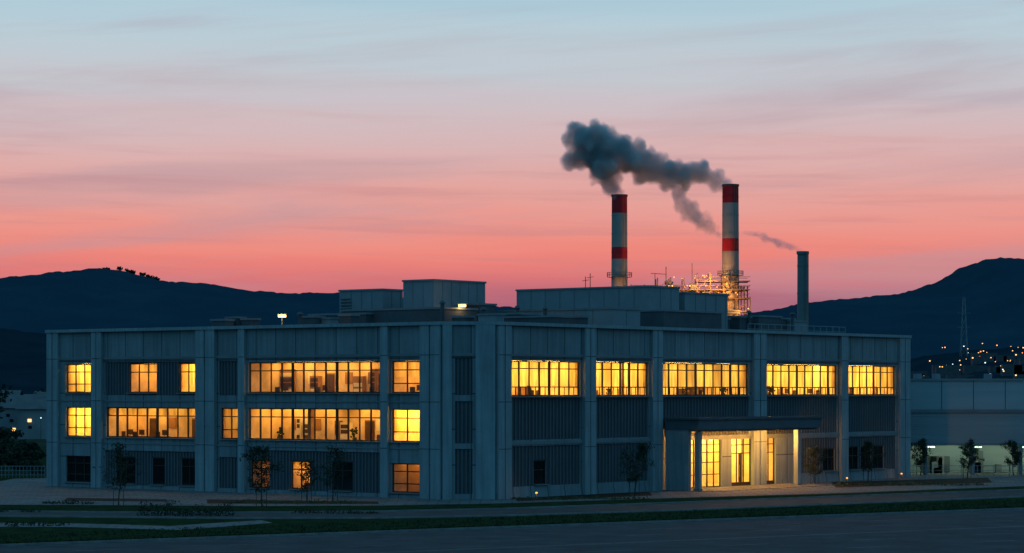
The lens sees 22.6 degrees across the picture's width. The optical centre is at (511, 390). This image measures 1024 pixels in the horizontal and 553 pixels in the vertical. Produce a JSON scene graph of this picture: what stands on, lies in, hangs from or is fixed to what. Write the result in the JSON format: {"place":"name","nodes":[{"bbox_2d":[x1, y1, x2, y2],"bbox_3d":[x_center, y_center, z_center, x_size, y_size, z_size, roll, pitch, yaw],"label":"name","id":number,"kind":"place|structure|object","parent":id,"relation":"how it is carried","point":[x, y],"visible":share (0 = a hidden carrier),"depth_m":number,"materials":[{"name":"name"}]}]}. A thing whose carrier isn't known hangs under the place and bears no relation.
{"place":"outdoors","nodes":[
{"label":"outdoors","id":0,"kind":"place"},
{"bbox_2d":[5,438,45,454],"bbox_3d":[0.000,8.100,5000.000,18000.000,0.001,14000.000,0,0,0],"label":"ground","id":1,"kind":"structure","parent":0,"point":[41,443],"depth_m":405.70,"materials":[{"name":"green plant"}]},
{"bbox_2d":[0,384,45,418],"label":"distant trees","id":2,"kind":"object","parent":1,"relation":"on","point":[5,394],"visible":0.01,"depth_m":420.80,"materials":[{"name":"green plant"}]},
{"bbox_2d":[0,426,45,475],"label":"woodland trees","id":3,"kind":"object","parent":1,"relation":"on","point":[24,453],"visible":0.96,"depth_m":264.31,"materials":[{"name":"green plant"}]},
{"bbox_2d":[45,321,911,498],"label":"walls","id":4,"kind":"structure","parent":1,"relation":"on","point":[492,350],"depth_m":201.28,"materials":[{"name":"concrete"}]},
{"bbox_2d":[63,361,897,493],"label":"windows","id":5,"kind":"structure","parent":4,"relation":"attached to","point":[78,469],"depth_m":205.71,"materials":[{"name":"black glass"}]},
{"bbox_2d":[69,361,892,491],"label":"interior rooms","id":6,"kind":"object","parent":4,"relation":"in","point":[400,376],"visible":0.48,"depth_m":202.84,"materials":[{"name":"yellow wood"}]},
{"bbox_2d":[107,358,893,493],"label":"cladding ribs","id":7,"kind":"object","parent":4,"relation":"attached to","point":[518,433],"visible":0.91,"depth_m":200.60,"materials":[{"name":"metal"}]},
{"bbox_2d":[210,273,845,332],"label":"roof plant rooms","id":8,"kind":"object","parent":4,"relation":"on","point":[424,300],"visible":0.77,"depth_m":222.45,"materials":[{"name":"metal"}]},
{"bbox_2d":[0,343,1023,438],"bbox_3d":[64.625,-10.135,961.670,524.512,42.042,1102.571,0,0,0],"label":"distant town","id":9,"kind":"object","parent":1,"relation":"on","point":[25,414],"visible":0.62,"depth_m":437.00,"materials":[{"name":"metal"}]},
{"bbox_2d":[0,507,1023,546],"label":"kerb","id":10,"kind":"structure","parent":1,"relation":"on","point":[351,532],"depth_m":149.36,"materials":[{"name":"concrete"}]},
{"bbox_2d":[607,194,631,285],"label":"striped smokestack","id":11,"kind":"object","parent":1,"relation":"on","point":[619,274],"visible":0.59,"depth_m":598.39,"materials":[{"name":"concrete"}]},
{"bbox_2d":[631,272,750,315],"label":"steel frame","id":12,"kind":"object","parent":1,"relation":"on","point":[693,288],"visible":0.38,"depth_m":596.95,"materials":[{"name":"metal"}]},
{"bbox_2d":[717,184,743,315],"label":"striped smokestack","id":13,"kind":"object","parent":1,"relation":"on","point":[730,270],"visible":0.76,"depth_m":598.27,"materials":[{"name":"concrete"}]},
{"bbox_2d":[797,251,808,331],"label":"steel smokestack","id":14,"kind":"object","parent":1,"relation":"on","point":[802,285],"visible":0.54,"depth_m":399.21,"materials":[{"name":"grey metal"}]},
{"bbox_2d":[911,374,1023,475],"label":"warehouse shell","id":15,"kind":"object","parent":1,"relation":"on","point":[949,417],"visible":0.48,"depth_m":242.04,"materials":[{"name":"metal"}]},
{"bbox_2d":[0,520,270,529],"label":"footpath","id":16,"kind":"structure","parent":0,"point":[208,525],"depth_m":151.63,"materials":[{"name":"concrete"}]},
{"bbox_2d":[0,257,1023,358],"bbox_3d":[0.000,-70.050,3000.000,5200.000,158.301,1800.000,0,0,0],"label":"hills","id":17,"kind":"structure","parent":0,"point":[928,317],"depth_m":2559.43,"materials":[{"name":"plant"}]},
{"bbox_2d":[103,266,159,279],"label":"ridge trees","id":18,"kind":"object","parent":17,"relation":"on","point":[140,273],"visible":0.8,"depth_m":2993.89,"materials":[{"name":"green plant"}]},
{"bbox_2d":[0,509,1023,552],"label":"road","id":19,"kind":"structure","parent":0,"point":[952,539],"depth_m":139.16,"materials":[{"name":"grey asphalt"}]},
{"bbox_2d":[23,510,1020,552],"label":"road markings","id":20,"kind":"object","parent":19,"relation":"on","point":[630,535],"visible":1,"depth_m":140.94,"materials":[{"name":"paint"}]},
{"bbox_2d":[0,456,1023,543],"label":"lawn","id":21,"kind":"structure","parent":0,"point":[39,531],"depth_m":163.90,"materials":[{"name":"green plant"}]},
{"bbox_2d":[0,507,40,511],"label":"shrub","id":22,"kind":"object","parent":21,"relation":"on","point":[28,510],"visible":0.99,"depth_m":168.66,"materials":[{"name":"green plant"}]},
{"bbox_2d":[0,466,44,477],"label":"railing fence","id":23,"kind":"object","parent":21,"relation":"on","point":[23,470],"visible":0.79,"depth_m":234.80,"materials":[{"name":"metal"}]},
{"bbox_2d":[4,520,70,526],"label":"shrub","id":24,"kind":"object","parent":21,"relation":"on","point":[31,523],"visible":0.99,"depth_m":150.98,"materials":[{"name":"green plant"}]},
{"bbox_2d":[42,499,94,503],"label":"shrub","id":25,"kind":"object","parent":21,"relation":"on","point":[59,502],"visible":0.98,"depth_m":180.03,"materials":[{"name":"green plant"}]},
{"bbox_2d":[93,442,143,506],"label":"young tree","id":26,"kind":"object","parent":21,"relation":"on","point":[119,448],"visible":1,"depth_m":176.51,"materials":[{"name":"green plant"}]},
{"bbox_2d":[134,500,235,516],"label":"shrub","id":27,"kind":"object","parent":21,"relation":"on","point":[179,513],"visible":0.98,"depth_m":163.57,"materials":[{"name":"green plant"}]},
{"bbox_2d":[239,443,283,507],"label":"young tree","id":28,"kind":"object","parent":21,"relation":"on","point":[259,452],"visible":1,"depth_m":174.19,"materials":[{"name":"green plant"}]},
{"bbox_2d":[292,509,378,513],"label":"shrub","id":29,"kind":"object","parent":21,"relation":"on","point":[348,512],"visible":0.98,"depth_m":166.35,"materials":[{"name":"green plant"}]},
{"bbox_2d":[801,444,826,483],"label":"young tree","id":30,"kind":"object","parent":21,"relation":"on","point":[816,449],"visible":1,"depth_m":217.25,"materials":[{"name":"green plant"}]},
{"bbox_2d":[0,472,1023,505],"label":"pavement","id":31,"kind":"structure","parent":0,"point":[30,491],"depth_m":196.63,"materials":[{"name":"concrete"}]},
{"bbox_2d":[64,498,169,501],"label":"planting bed","id":32,"kind":"object","parent":31,"relation":"on","point":[108,499],"visible":1,"depth_m":187.49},
{"bbox_2d":[207,499,378,503],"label":"planting bed","id":33,"kind":"object","parent":31,"relation":"on","point":[215,501],"visible":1,"depth_m":182.48,"materials":[{"name":"brown soil"}]},
{"bbox_2d":[228,499,354,503],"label":"shrub","id":34,"kind":"object","parent":33,"relation":"on","point":[298,501],"visible":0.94,"depth_m":181.22,"materials":[{"name":"green plant"}]},
{"bbox_2d":[297,457,324,501],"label":"young tree","id":35,"kind":"object","parent":33,"relation":"on","point":[307,473],"visible":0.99,"depth_m":183.94,"materials":[{"name":"green plant"}]},
{"bbox_2d":[314,445,353,500],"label":"young tree","id":36,"kind":"object","parent":33,"relation":"on","point":[332,451],"visible":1,"depth_m":183.86,"materials":[{"name":"green plant"}]},
{"bbox_2d":[516,492,651,500],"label":"planting bed","id":37,"kind":"object","parent":31,"relation":"on","point":[614,495],"visible":0.8,"depth_m":194.62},
{"bbox_2d":[510,495,649,499],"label":"shrub","id":38,"kind":"object","parent":37,"relation":"on","point":[574,498],"visible":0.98,"depth_m":188.00,"materials":[{"name":"green plant"}]},
{"bbox_2d":[617,440,654,495],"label":"young tree","id":39,"kind":"object","parent":37,"relation":"on","point":[642,447],"visible":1,"depth_m":193.38,"materials":[{"name":"green plant"}]},
{"bbox_2d":[663,483,836,491],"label":"entrance step","id":40,"kind":"object","parent":31,"relation":"on","point":[747,487],"visible":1,"depth_m":209.53,"materials":[{"name":"grey concrete"}]},
{"bbox_2d":[664,416,822,490],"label":"entrance canopy","id":41,"kind":"object","parent":40,"relation":"on","point":[678,430],"visible":0.86,"depth_m":204.31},
{"bbox_2d":[832,477,991,487],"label":"planting bed","id":42,"kind":"object","parent":31,"relation":"on","point":[965,480],"visible":0.8,"depth_m":224.49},
{"bbox_2d":[859,438,885,481],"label":"young tree","id":43,"kind":"object","parent":42,"relation":"on","point":[868,445],"visible":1,"depth_m":222.52,"materials":[{"name":"green plant"}]},
{"bbox_2d":[832,481,987,485],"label":"shrub","id":44,"kind":"object","parent":42,"relation":"on","point":[910,483],"visible":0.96,"depth_m":215.27,"materials":[{"name":"green plant"}]},
{"bbox_2d":[956,438,984,477],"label":"young tree","id":45,"kind":"object","parent":42,"relation":"on","point":[969,447],"visible":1,"depth_m":232.80,"materials":[{"name":"green plant"}]},
{"bbox_2d":[911,438,932,474],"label":"young tree","id":46,"kind":"object","parent":31,"relation":"on","point":[921,444],"visible":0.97,"depth_m":241.25,"materials":[{"name":"green plant"}]},
{"bbox_2d":[1000,439,1023,474],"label":"young tree","id":47,"kind":"object","parent":31,"relation":"on","point":[1013,450],"visible":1,"depth_m":241.29,"materials":[{"name":"green plant"}]},
{"bbox_2d":[0,490,1023,516],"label":"driveway","id":48,"kind":"structure","parent":0,"point":[770,502],"depth_m":173.48,"materials":[{"name":"grey asphalt"}]},
{"bbox_2d":[0,489,1023,518],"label":"driveway kerb","id":49,"kind":"structure","parent":48,"relation":"on","point":[510,508],"depth_m":168.59,"materials":[{"name":"concrete"}]},
{"bbox_2d":[0,328,1023,393],"bbox_3d":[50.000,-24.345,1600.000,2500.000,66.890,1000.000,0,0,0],"label":"hill slope","id":50,"kind":"structure","parent":0,"point":[23,361],"depth_m":1372.38,"materials":[{"name":"plant"}]},
{"bbox_2d":[960,297,967,356],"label":"lattice tower","id":51,"kind":"structure","parent":50,"relation":"on","point":[965,323],"depth_m":1449.67,"materials":[{"name":"metal"}]},
{"bbox_2d":[0,0,1023,314],"label":"sky","id":52,"kind":"structure","parent":0,"point":[278,146],"materials":[{"name":"pink"}]}
]}

